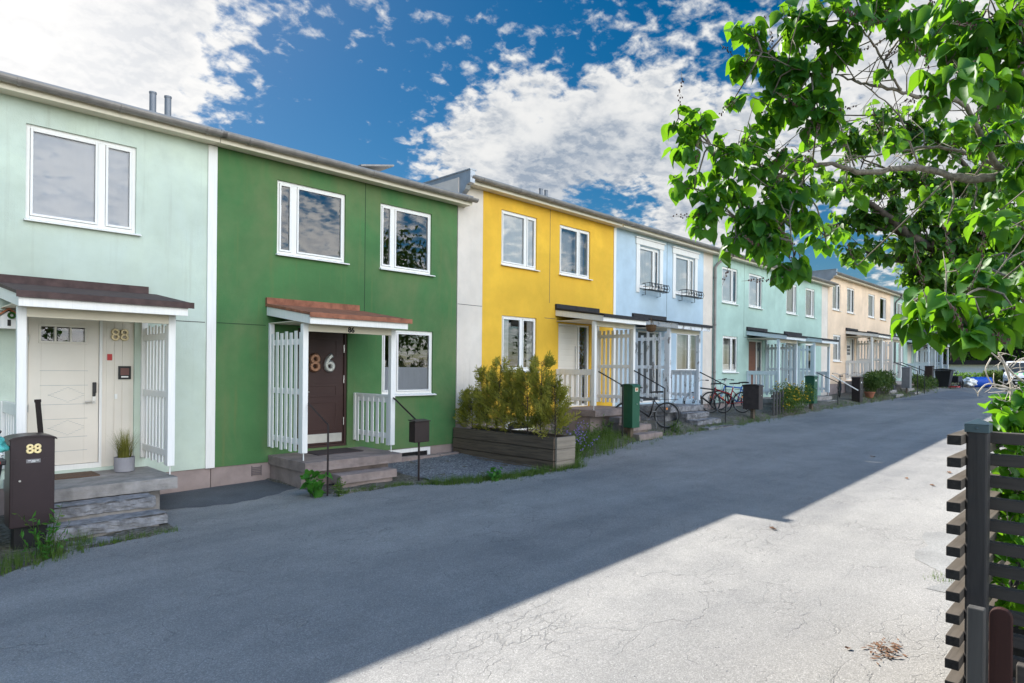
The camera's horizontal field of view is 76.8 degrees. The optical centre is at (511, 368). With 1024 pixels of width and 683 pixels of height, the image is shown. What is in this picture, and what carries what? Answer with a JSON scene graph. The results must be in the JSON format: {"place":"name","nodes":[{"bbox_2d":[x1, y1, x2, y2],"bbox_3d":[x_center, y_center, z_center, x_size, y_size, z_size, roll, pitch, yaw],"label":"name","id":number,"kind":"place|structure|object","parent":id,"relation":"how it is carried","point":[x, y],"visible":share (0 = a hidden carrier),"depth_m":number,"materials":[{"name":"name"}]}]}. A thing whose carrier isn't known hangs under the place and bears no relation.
{"place":"outdoors","nodes":[
{"label":"outdoors","id":0,"kind":"place"},
{"bbox_2d":[109,428,135,471],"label":"potted grass","id":1,"kind":"object","parent":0,"point":[124,461],"depth_m":8.98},
{"bbox_2d":[0,383,961,584],"bbox_3d":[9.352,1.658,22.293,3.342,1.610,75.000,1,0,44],"label":"verge","id":2,"kind":"structure","parent":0,"point":[5,530],"depth_m":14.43,"materials":[{"name":"green plant"}]},
{"bbox_2d":[0,458,5,476],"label":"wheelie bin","id":3,"kind":"object","parent":2,"relation":"on","point":[2,461],"visible":0.95,"depth_m":6.48,"materials":[{"name":"black plastic"}]},
{"bbox_2d":[0,436,9,452],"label":"rubbish bag","id":4,"kind":"object","parent":3,"relation":"on","point":[4,447],"visible":0.92,"depth_m":6.64,"materials":[{"name":"teal plastic"}]},
{"bbox_2d":[3,432,56,549],"bbox_3d":[-5.282,1.359,7.076,0.375,1.282,0.426,1,0,44],"label":"pillar mailbox","id":5,"kind":"object","parent":2,"relation":"on","point":[29,478],"visible":0.99,"depth_m":6.96,"materials":[{"name":"black metal"}]},
{"bbox_2d":[20,509,73,560],"bbox_3d":[-4.810,1.729,6.664,0.390,0.590,0.439,1,0,44],"label":"weed","id":6,"kind":"object","parent":2,"relation":"on","point":[49,540],"visible":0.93,"depth_m":6.64,"materials":[{"name":"green plant"}]},
{"bbox_2d":[3,466,177,549],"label":"front steps","id":7,"kind":"structure","parent":2,"relation":"on","point":[105,502],"depth_m":7.89,"materials":[{"name":"concrete"}]},
{"bbox_2d":[34,399,43,432],"bbox_3d":[-5.503,0.896,7.560,0.143,1.068,0.058,1,0,-12],"label":"leaning board","id":8,"kind":"object","parent":7,"relation":"on","point":[37,402],"visible":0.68,"depth_m":7.54,"materials":[{"name":"black wood"}]},
{"bbox_2d":[55,471,99,479],"bbox_3d":[-5.934,1.427,8.553,0.420,0.018,0.740,1,0,44],"label":"doormat","id":9,"kind":"object","parent":7,"relation":"on","point":[74,475],"visible":0.56,"depth_m":8.60,"materials":[{"name":"brown fabric"}]},
{"bbox_2d":[268,397,415,495],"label":"front steps","id":10,"kind":"structure","parent":2,"relation":"on","point":[367,465],"depth_m":10.54,"materials":[{"name":"concrete"}]},
{"bbox_2d":[307,448,363,455],"bbox_3d":[-3.140,1.456,11.346,0.560,0.012,0.880,1,0,44],"label":"doormat","id":11,"kind":"object","parent":10,"relation":"on","point":[332,451],"visible":0.86,"depth_m":11.29,"materials":[{"name":"grey fabric"}]},
{"bbox_2d":[408,419,430,480],"bbox_3d":[-1.541,1.416,10.737,0.200,1.132,0.320,1,0,44],"label":"post mailbox","id":12,"kind":"object","parent":2,"relation":"on","point":[418,431],"visible":0.97,"depth_m":10.68,"materials":[{"name":"brown metal"}]},
{"bbox_2d":[394,451,458,462],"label":"edging blocks","id":13,"kind":"structure","parent":2,"relation":"on","point":[409,458],"depth_m":12.90,"materials":[{"name":"concrete"}]},
{"bbox_2d":[388,453,535,481],"bbox_3d":[-1.050,1.816,11.979,2.735,0.089,2.150,1,0,44],"label":"gravel bed","id":14,"kind":"object","parent":2,"relation":"on","point":[438,466],"visible":0.77,"depth_m":11.96,"materials":[{"name":"grey gravel"}]},
{"bbox_2d":[486,467,501,480],"bbox_3d":[-0.286,1.783,10.816,0.219,0.311,0.372,1,0,44],"label":"weed","id":15,"kind":"object","parent":2,"relation":"on","point":[494,474],"visible":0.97,"depth_m":10.76,"materials":[{"name":"green plant"}]},
{"bbox_2d":[453,426,574,470],"bbox_3d":[-0.036,1.576,12.889,2.853,0.648,0.574,1,0,44],"label":"planter box","id":16,"kind":"object","parent":2,"relation":"on","point":[531,448],"visible":0.84,"depth_m":12.44,"materials":[{"name":"brown wood"}]},
{"bbox_2d":[452,387,489,428],"bbox_3d":[-0.823,0.848,13.683,0.850,0.989,0.829,1,0,1],"label":"arborvitae","id":17,"kind":"object","parent":16,"relation":"in","point":[461,412],"visible":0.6,"depth_m":13.61,"materials":[{"name":"green plant"}]},
{"bbox_2d":[461,364,506,430],"bbox_3d":[-0.570,0.627,13.438,1.003,1.435,0.976,1,0,44],"label":"arborvitae","id":18,"kind":"object","parent":16,"relation":"in","point":[480,378],"visible":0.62,"depth_m":13.37,"materials":[{"name":"green plant"}]},
{"bbox_2d":[472,356,517,431],"bbox_3d":[-0.289,0.528,13.097,1.140,1.641,1.004,1,0,44],"label":"arborvitae","id":19,"kind":"object","parent":16,"relation":"in","point":[488,390],"visible":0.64,"depth_m":13.07,"materials":[{"name":"green plant"}]},
{"bbox_2d":[484,366,532,432],"bbox_3d":[-0.073,0.644,12.899,0.906,1.412,1.033,1,0,29],"label":"arborvitae","id":20,"kind":"object","parent":16,"relation":"in","point":[503,400],"visible":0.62,"depth_m":12.76,"materials":[{"name":"green plant"}]},
{"bbox_2d":[497,362,552,434],"bbox_3d":[0.357,0.592,12.613,1.111,1.523,1.095,1,0,44],"label":"arborvitae","id":21,"kind":"object","parent":16,"relation":"in","point":[519,372],"visible":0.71,"depth_m":12.57,"materials":[{"name":"green plant"}]},
{"bbox_2d":[516,350,567,435],"bbox_3d":[0.575,0.496,12.327,0.993,1.720,0.963,1,0,44],"label":"arborvitae","id":22,"kind":"object","parent":16,"relation":"in","point":[534,382],"visible":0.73,"depth_m":12.22,"materials":[{"name":"green plant"}]},
{"bbox_2d":[529,374,580,438],"bbox_3d":[0.757,0.714,12.031,0.927,1.287,1.153,1,0,20],"label":"arborvitae","id":23,"kind":"object","parent":16,"relation":"in","point":[561,421],"visible":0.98,"depth_m":11.93,"materials":[{"name":"green plant"}]},
{"bbox_2d":[567,420,597,453],"bbox_3d":[1.362,1.427,13.208,0.646,0.776,0.471,1,0,44],"label":"weed","id":24,"kind":"object","parent":2,"relation":"on","point":[577,436],"visible":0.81,"depth_m":13.19,"materials":[{"name":"purple plant"}]},
{"bbox_2d":[556,370,664,440],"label":"front steps","id":25,"kind":"structure","parent":2,"relation":"on","point":[595,416],"depth_m":15.60,"materials":[{"name":"concrete"}]},
{"bbox_2d":[620,384,640,437],"bbox_3d":[2.764,1.093,15.090,0.340,1.473,0.340,1,0,44],"label":"pillar mailbox","id":26,"kind":"object","parent":2,"relation":"on","point":[631,409],"visible":0.99,"depth_m":14.98,"materials":[{"name":"green metal"}]},
{"bbox_2d":[614,387,680,428],"bbox_3d":[3.439,1.006,16.542,1.779,1.054,0.634,1,-3,-3],"label":"bicycle","id":27,"kind":"object","parent":2,"relation":"on","point":[655,411],"visible":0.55,"depth_m":16.53,"materials":[{"name":"black metal"}]},
{"bbox_2d":[640,372,732,429],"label":"front steps","id":28,"kind":"structure","parent":2,"relation":"on","point":[690,414],"depth_m":18.11,"materials":[{"name":"grey concrete"}]},
{"bbox_2d":[683,380,732,412],"bbox_3d":[6.151,0.883,20.256,1.779,1.054,0.634,1,-2,-16],"label":"bicycle","id":29,"kind":"object","parent":2,"relation":"on","point":[711,402],"visible":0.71,"depth_m":20.29,"materials":[{"name":"black metal"}]},
{"bbox_2d":[699,379,749,412],"bbox_3d":[6.773,0.879,20.418,1.779,1.054,0.634,1,-3,-8],"label":"bicycle","id":30,"kind":"object","parent":2,"relation":"on","point":[729,402],"visible":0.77,"depth_m":20.41,"materials":[{"name":"black metal"}]},
{"bbox_2d":[708,378,749,410],"bbox_3d":[7.330,0.863,21.253,1.779,1.054,0.634,1,3,-4],"label":"bicycle","id":31,"kind":"object","parent":2,"relation":"on","point":[735,400],"visible":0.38,"depth_m":21.22,"materials":[{"name":"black metal"}]},
{"bbox_2d":[742,384,763,418],"bbox_3d":[7.338,1.117,19.709,0.540,1.274,0.340,1,0,44],"label":"pillar mailbox","id":32,"kind":"object","parent":2,"relation":"on","point":[752,397],"visible":0.99,"depth_m":19.59,"materials":[{"name":"grey metal"}]},
{"bbox_2d":[771,390,783,415],"bbox_3d":[8.679,1.153,21.103,0.065,0.865,0.950,1,0,44],"label":"picket panel","id":33,"kind":"object","parent":2,"relation":"on","point":[776,396],"visible":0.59,"depth_m":21.00,"materials":[{"name":"grey wood"}]},
{"bbox_2d":[769,378,816,412],"bbox_3d":[9.429,0.949,21.945,1.540,1.204,2.190,1,0,44],"label":"flowering bush","id":34,"kind":"object","parent":2,"relation":"on","point":[791,396],"visible":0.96,"depth_m":21.74,"materials":[{"name":"green plant"}]},
{"bbox_2d":[804,375,817,409],"bbox_3d":[10.725,0.969,23.181,0.360,1.434,0.380,1,0,44],"label":"pillar mailbox","id":35,"kind":"object","parent":2,"relation":"on","point":[812,380],"visible":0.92,"depth_m":23.07,"materials":[{"name":"green metal"}]},
{"bbox_2d":[817,373,857,402],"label":"front steps","id":36,"kind":"structure","parent":2,"relation":"on","point":[824,398],"depth_m":26.17,"materials":[{"name":"concrete"}]},
{"bbox_2d":[851,377,863,402],"bbox_3d":[14.472,0.972,27.084,0.355,1.248,0.440,1,0,44],"label":"pillar mailbox","id":37,"kind":"object","parent":2,"relation":"on","point":[857,382],"visible":0.82,"depth_m":26.95,"materials":[{"name":"brown metal"}]},
{"bbox_2d":[845,381,903,396],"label":"front steps","id":38,"kind":"structure","parent":2,"relation":"on","point":[848,389],"depth_m":31.38,"materials":[{"name":"concrete"}]},
{"bbox_2d":[862,369,896,396],"bbox_3d":[16.764,0.677,29.646,1.381,1.419,3.536,1,0,44],"label":"fern bush","id":39,"kind":"object","parent":2,"relation":"on","point":[874,380],"visible":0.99,"depth_m":28.94,"materials":[{"name":"green plant"}]},
{"bbox_2d":[901,367,911,393],"bbox_3d":[19.887,0.712,32.561,0.395,1.586,0.440,1,0,44],"label":"post mailbox","id":40,"kind":"object","parent":2,"relation":"on","point":[906,377],"visible":0.99,"depth_m":32.42,"materials":[{"name":"grey metal"}]},
{"bbox_2d":[890,362,924,394],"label":"front steps","id":41,"kind":"structure","parent":2,"relation":"on","point":[898,384],"depth_m":33.71,"materials":[{"name":"concrete"}]},
{"bbox_2d":[912,372,938,388],"bbox_3d":[22.874,0.742,35.911,1.308,1.096,2.786,1,0,44],"label":"garden shrub","id":42,"kind":"object","parent":2,"relation":"on","point":[930,381],"visible":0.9,"depth_m":35.70,"materials":[{"name":"green plant"}]},
{"bbox_2d":[925,366,933,386],"bbox_3d":[24.350,0.570,37.709,0.395,1.457,0.460,1,0,44],"label":"pillar mailbox","id":43,"kind":"object","parent":2,"relation":"on","point":[929,370],"visible":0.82,"depth_m":37.56,"materials":[{"name":"brown metal"}]},
{"bbox_2d":[934,368,954,386],"bbox_3d":[26.113,0.600,39.062,0.950,1.190,1.000,1,0,44],"label":"wheelie bin","id":44,"kind":"object","parent":2,"relation":"on","point":[944,376],"visible":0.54,"depth_m":38.77,"materials":[{"name":"black plastic"}]},
{"bbox_2d":[0,385,1014,682],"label":"road","id":45,"kind":"structure","parent":0,"point":[654,539],"depth_m":6.00,"materials":[{"name":"grey asphalt"}]},
{"bbox_2d":[160,479,296,509],"bbox_3d":[-4.334,1.885,9.657,1.295,0.060,2.100,1,0,44],"label":"asphalt patch","id":46,"kind":"object","parent":45,"relation":"on","point":[231,493],"visible":0.89,"depth_m":9.64,"materials":[{"name":"grey asphalt"}]},
{"bbox_2d":[299,469,332,498],"bbox_3d":[-2.950,1.743,9.553,0.517,0.497,0.585,1,0,44],"label":"weed","id":47,"kind":"object","parent":45,"relation":"on","point":[313,486],"visible":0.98,"depth_m":9.57,"materials":[{"name":"green plant"}]},
{"bbox_2d":[331,477,345,496],"bbox_3d":[-2.595,1.777,9.629,0.249,0.314,0.362,1,0,-12],"label":"weed","id":48,"kind":"object","parent":45,"relation":"on","point":[338,489],"visible":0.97,"depth_m":9.61,"materials":[{"name":"green plant"}]},
{"bbox_2d":[7,431,943,679],"bbox_3d":[2.277,1.824,9.639,8.976,0.418,14.989,1,0,44],"label":"loose grit","id":49,"kind":"object","parent":45,"relation":"on","point":[471,487],"visible":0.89,"depth_m":7.11,"materials":[{"name":"grey gravel"}]},
{"bbox_2d":[861,637,906,664],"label":"plant litter","id":50,"kind":"object","parent":45,"relation":"on","point":[884,647],"visible":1,"depth_m":4.48,"materials":[{"name":"brown plant"}]},
{"bbox_2d":[914,531,957,591],"bbox_3d":[5.391,1.895,7.296,1.141,0.098,4.800,1,0,44],"label":"asphalt patch","id":51,"kind":"object","parent":45,"relation":"on","point":[932,554],"visible":0.13,"depth_m":6.63,"materials":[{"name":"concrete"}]},
{"bbox_2d":[899,390,982,399],"bbox_3d":[22.108,1.351,32.345,2.307,0.226,10.800,1,0,44],"label":"asphalt patch","id":52,"kind":"object","parent":45,"relation":"on","point":[948,395],"visible":1,"depth_m":31.85,"materials":[{"name":"grey asphalt"}]},
{"bbox_2d":[951,372,963,387],"bbox_3d":[27.637,0.685,40.446,0.900,1.058,2.711,1,0,44],"label":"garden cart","id":53,"kind":"object","parent":45,"relation":"on","point":[955,378],"visible":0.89,"depth_m":39.95,"materials":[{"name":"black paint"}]},
{"bbox_2d":[961,377,977,386],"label":"tarpaulin","id":54,"kind":"object","parent":45,"relation":"on","point":[968,382],"visible":0.91,"depth_m":42.77,"materials":[{"name":"white plastic"}]},
{"bbox_2d":[970,377,992,387],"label":"barrel","id":55,"kind":"object","parent":45,"relation":"on","point":[982,381],"visible":0.52,"depth_m":43.25,"materials":[{"name":"blue plastic"}]},
{"bbox_2d":[1001,361,1023,385],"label":"parked van","id":56,"kind":"object","parent":45,"relation":"on","point":[1015,380],"visible":0.64,"depth_m":44.48,"materials":[{"name":"silver metal"}]},
{"bbox_2d":[0,0,1023,302],"label":"sky","id":57,"kind":"structure","parent":0,"point":[572,100],"materials":[{"name":"blue"}]},
{"bbox_3d":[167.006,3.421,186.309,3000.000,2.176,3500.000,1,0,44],"label":"ground","id":58,"kind":"structure","parent":0,"visible":0},
{"bbox_2d":[0,71,227,515],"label":"terraced house","id":59,"kind":"structure","parent":58,"relation":"on","point":[108,242],"depth_m":9.07,"materials":[{"name":"green paint"}]},
{"bbox_2d":[0,308,15,328],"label":"birdhouse","id":60,"kind":"object","parent":59,"relation":"attached to","point":[8,319],"visible":0.95,"depth_m":8.21,"materials":[{"name":"white paint"}]},
{"bbox_2d":[27,317,98,464],"bbox_3d":[-6.125,0.318,8.833,0.120,1.997,0.822,1,0,44],"label":"door","id":61,"kind":"structure","parent":59,"relation":"in","point":[61,374],"depth_m":8.86,"materials":[{"name":"white wood"}]},
{"bbox_2d":[23,124,141,235],"bbox_3d":[-5.921,-2.574,8.968,0.165,1.285,1.380,1,0,44],"label":"window","id":62,"kind":"structure","parent":59,"relation":"in","point":[72,179],"depth_m":8.96,"materials":[{"name":"glass"}]},
{"bbox_2d":[210,130,478,486],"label":"terraced house","id":63,"kind":"structure","parent":58,"relation":"on","point":[336,288],"depth_m":11.56,"materials":[{"name":"green paint"}]},
{"bbox_2d":[276,180,349,264],"bbox_3d":[-3.515,-2.551,11.435,0.165,1.285,1.390,1,0,44],"label":"window","id":64,"kind":"structure","parent":63,"relation":"in","point":[293,216],"depth_m":11.22,"materials":[{"name":"white paint"}]},
{"bbox_2d":[300,331,344,445],"bbox_3d":[-3.412,0.357,11.616,0.120,2.022,0.893,1,0,44],"label":"door","id":65,"kind":"structure","parent":63,"relation":"in","point":[325,389],"depth_m":11.68,"materials":[{"name":"brown paint"}]},
{"bbox_2d":[379,203,435,276],"bbox_3d":[-2.091,-2.537,12.895,0.165,1.285,1.330,1,0,44],"label":"window","id":66,"kind":"structure","parent":63,"relation":"in","point":[393,210],"depth_m":12.70,"materials":[{"name":"white paint"}]},
{"bbox_2d":[382,330,436,395],"bbox_3d":[-2.072,-0.107,12.938,0.165,1.305,1.330,1,0,44],"label":"window","id":67,"kind":"structure","parent":63,"relation":"in","point":[409,381],"depth_m":13.02,"materials":[{"name":"white paint"}]},
{"bbox_2d":[389,446,429,455],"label":"basement window","id":68,"kind":"structure","parent":63,"relation":"in","point":[423,450],"depth_m":13.01,"materials":[{"name":"white paint"}]},
{"bbox_2d":[423,168,648,448],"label":"terraced house","id":69,"kind":"structure","parent":58,"relation":"on","point":[536,273],"depth_m":15.61,"materials":[{"name":"yellow paint"}]},
{"bbox_2d":[501,315,534,371],"bbox_3d":[0.177,-0.561,15.240,0.165,1.305,1.260,1,0,44],"label":"window","id":70,"kind":"structure","parent":69,"relation":"in","point":[530,321],"depth_m":15.31,"materials":[{"name":"white paint"}]},
{"bbox_2d":[501,210,538,270],"bbox_3d":[0.182,-2.991,15.222,0.165,1.285,1.290,1,0,44],"label":"window","id":71,"kind":"structure","parent":69,"relation":"in","point":[518,232],"depth_m":15.26,"materials":[{"name":"white paint"}]},
{"bbox_2d":[558,325,576,403],"bbox_3d":[1.427,-0.079,16.572,0.121,2.005,0.790,1,0,44],"label":"door","id":72,"kind":"structure","parent":69,"relation":"in","point":[567,335],"depth_m":16.58,"materials":[{"name":"wood"}]},
{"bbox_2d":[559,225,591,279],"bbox_3d":[1.597,-2.977,16.748,0.271,1.285,1.330,1,0,44],"label":"window","id":73,"kind":"structure","parent":69,"relation":"in","point":[571,239],"depth_m":16.83,"materials":[{"name":"white paint"}]},
{"bbox_2d":[615,219,721,410],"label":"terraced house","id":74,"kind":"structure","parent":58,"relation":"on","point":[673,354],"depth_m":19.46,"materials":[{"name":"blue paint"}]},
{"bbox_2d":[638,332,653,400],"bbox_3d":[3.945,-0.048,19.201,0.056,2.016,0.896,1,0,44],"label":"door","id":75,"kind":"structure","parent":74,"relation":"in","point":[639,333],"depth_m":19.17,"materials":[{"name":"wood"}]},
{"bbox_2d":[635,236,665,291],"bbox_3d":[4.072,-3.009,19.202,0.175,1.605,1.580,1,0,44],"label":"window","id":76,"kind":"structure","parent":74,"relation":"in","point":[645,257],"depth_m":19.24,"materials":[{"name":"white paint"}]},
{"bbox_2d":[643,282,669,294],"bbox_3d":[4.226,-2.311,19.079,0.358,0.353,1.107,1,0,44],"label":"window flower rack","id":77,"kind":"object","parent":74,"relation":"attached to","point":[658,290],"depth_m":18.93,"materials":[{"name":"black metal"}]},
{"bbox_2d":[671,246,699,297],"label":"window","id":78,"kind":"structure","parent":74,"relation":"in","point":[682,267],"depth_m":20.73,"materials":[{"name":"white paint"}]},
{"bbox_2d":[676,333,696,369],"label":"window","id":79,"kind":"structure","parent":74,"relation":"in","point":[683,341],"depth_m":20.97,"materials":[{"name":"white paint"}]},
{"bbox_2d":[679,289,703,302],"bbox_3d":[5.685,-2.297,20.575,0.358,0.353,1.107,1,0,44],"label":"window flower rack","id":80,"kind":"object","parent":74,"relation":"attached to","point":[694,296],"depth_m":20.41,"materials":[{"name":"black metal"}]},
{"bbox_2d":[711,250,806,408],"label":"terraced house","id":81,"kind":"structure","parent":58,"relation":"on","point":[747,336],"depth_m":23.66,"materials":[{"name":"teal paint"}]},
{"bbox_2d":[722,336,738,372],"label":"window","id":82,"kind":"structure","parent":81,"relation":"in","point":[727,366],"depth_m":23.15,"materials":[{"name":"white paint"}]},
{"bbox_2d":[722,266,739,305],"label":"window","id":83,"kind":"structure","parent":81,"relation":"in","point":[727,287],"depth_m":23.05,"materials":[{"name":"glass"}]},
{"bbox_2d":[749,342,755,383],"bbox_3d":[9.024,0.001,24.409,0.056,2.016,0.686,1,0,44],"label":"door","id":84,"kind":"structure","parent":81,"relation":"in","point":[752,345],"depth_m":24.43,"materials":[{"name":"red wood"}]},
{"bbox_2d":[749,273,763,309],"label":"window","id":85,"kind":"structure","parent":81,"relation":"in","point":[754,287],"depth_m":24.59,"materials":[{"name":"white paint"}]},
{"bbox_2d":[775,276,838,395],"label":"terraced house","id":86,"kind":"structure","parent":58,"relation":"on","point":[801,309],"depth_m":27.52,"materials":[{"name":"teal paint"}]},
{"bbox_2d":[786,285,798,315],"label":"window","id":87,"kind":"structure","parent":86,"relation":"in","point":[791,294],"depth_m":27.17,"materials":[{"name":"glass"}]},
{"bbox_2d":[805,288,816,318],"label":"window","id":88,"kind":"structure","parent":86,"relation":"in","point":[809,311],"depth_m":28.64,"materials":[{"name":"glass"}]},
{"bbox_2d":[812,269,890,394],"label":"terraced house","id":89,"kind":"structure","parent":58,"relation":"on","point":[845,316],"depth_m":31.68,"materials":[{"name":"beige paint"}]},
{"bbox_2d":[832,285,841,311],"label":"window","id":90,"kind":"structure","parent":89,"relation":"in","point":[836,290],"depth_m":31.02,"materials":[{"name":"white paint"}]},
{"bbox_2d":[833,334,840,361],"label":"window","id":91,"kind":"structure","parent":89,"relation":"in","point":[836,347],"depth_m":31.13,"materials":[{"name":"white paint"}]},
{"bbox_2d":[846,339,851,378],"bbox_3d":[16.854,-0.470,32.387,0.121,2.016,0.796,1,0,44],"label":"door","id":92,"kind":"structure","parent":89,"relation":"in","point":[848,340],"depth_m":32.51,"materials":[{"name":"white paint"}]},
{"bbox_2d":[847,288,855,314],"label":"window","id":93,"kind":"structure","parent":89,"relation":"in","point":[850,292],"depth_m":32.54,"materials":[{"name":"white paint"}]},
{"bbox_2d":[862,283,901,379],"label":"terraced house","id":94,"kind":"structure","parent":58,"relation":"on","point":[878,312],"depth_m":35.21,"materials":[{"name":"beige paint"}]},
{"bbox_2d":[868,294,875,318],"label":"window","id":95,"kind":"structure","parent":94,"relation":"in","point":[870,297],"depth_m":35.05,"materials":[{"name":"white paint"}]},
{"bbox_2d":[893,293,935,384],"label":"terraced house","id":96,"kind":"structure","parent":58,"relation":"on","point":[909,356],"depth_m":39.99,"materials":[{"name":"white paint"}]},
{"bbox_2d":[811,95,1023,350],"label":"lilac tree","id":97,"kind":"object","parent":58,"relation":"on","point":[889,218],"visible":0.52,"depth_m":6.14,"materials":[{"name":"green plant"}]},
{"bbox_2d":[917,321,948,373],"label":"terraced house","id":98,"kind":"structure","parent":58,"relation":"on","point":[940,364],"depth_m":42.84,"materials":[{"name":"white paint"}]},
{"bbox_2d":[966,604,985,682],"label":"wooden stake","id":99,"kind":"object","parent":58,"relation":"on","point":[976,647],"visible":1,"depth_m":2.25,"materials":[{"name":"grey wood"}]},
{"bbox_2d":[938,360,1020,374],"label":"garage","id":100,"kind":"structure","parent":58,"relation":"on","point":[975,366],"depth_m":51.75,"materials":[{"name":"black wood"}]},
{"bbox_2d":[938,368,1001,374],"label":"garage door","id":101,"kind":"structure","parent":100,"relation":"in","point":[977,370],"depth_m":52.00,"materials":[{"name":"white paint"}]},
{"bbox_2d":[938,343,1023,359],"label":"hedge","id":102,"kind":"object","parent":58,"relation":"on","point":[1018,353],"visible":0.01,"depth_m":57.08,"materials":[{"name":"green plant"}]},
{"bbox_2d":[951,371,1018,387],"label":"hedge","id":103,"kind":"object","parent":58,"relation":"on","point":[965,375],"visible":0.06,"depth_m":47.23,"materials":[{"name":"green plant"}]},
{"bbox_2d":[981,369,1003,387],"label":"hedge","id":104,"kind":"object","parent":58,"relation":"on","point":[998,376],"visible":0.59,"depth_m":44.70,"materials":[{"name":"green plant"}]},
{"bbox_2d":[988,607,1012,682],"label":"wooden board","id":105,"kind":"object","parent":58,"relation":"on","point":[1000,644],"visible":1,"depth_m":2.25,"materials":[{"name":"red wood"}]},
{"bbox_2d":[1016,662,1023,682],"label":"wooden board","id":106,"kind":"object","parent":105,"relation":"attached to","point":[1019,672],"visible":1,"depth_m":2.26,"materials":[{"name":"grey wood"}]},
{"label":"garden ground","id":107,"kind":"structure","parent":0,"visible":0},
{"bbox_2d":[661,0,1023,365],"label":"lilac tree","id":108,"kind":"object","parent":107,"relation":"on","point":[970,54],"visible":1,"depth_m":2.75,"materials":[{"name":"green plant"}]},
{"bbox_2d":[944,418,1023,682],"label":"slatted fence","id":109,"kind":"object","parent":107,"relation":"on","point":[972,569],"visible":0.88,"depth_m":2.57,"materials":[{"name":"brown wood"}]},
{"bbox_2d":[975,352,1023,629],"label":"climbing vine","id":110,"kind":"object","parent":107,"relation":"on","point":[1005,417],"visible":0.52,"depth_m":3.07,"materials":[{"name":"green plant"}]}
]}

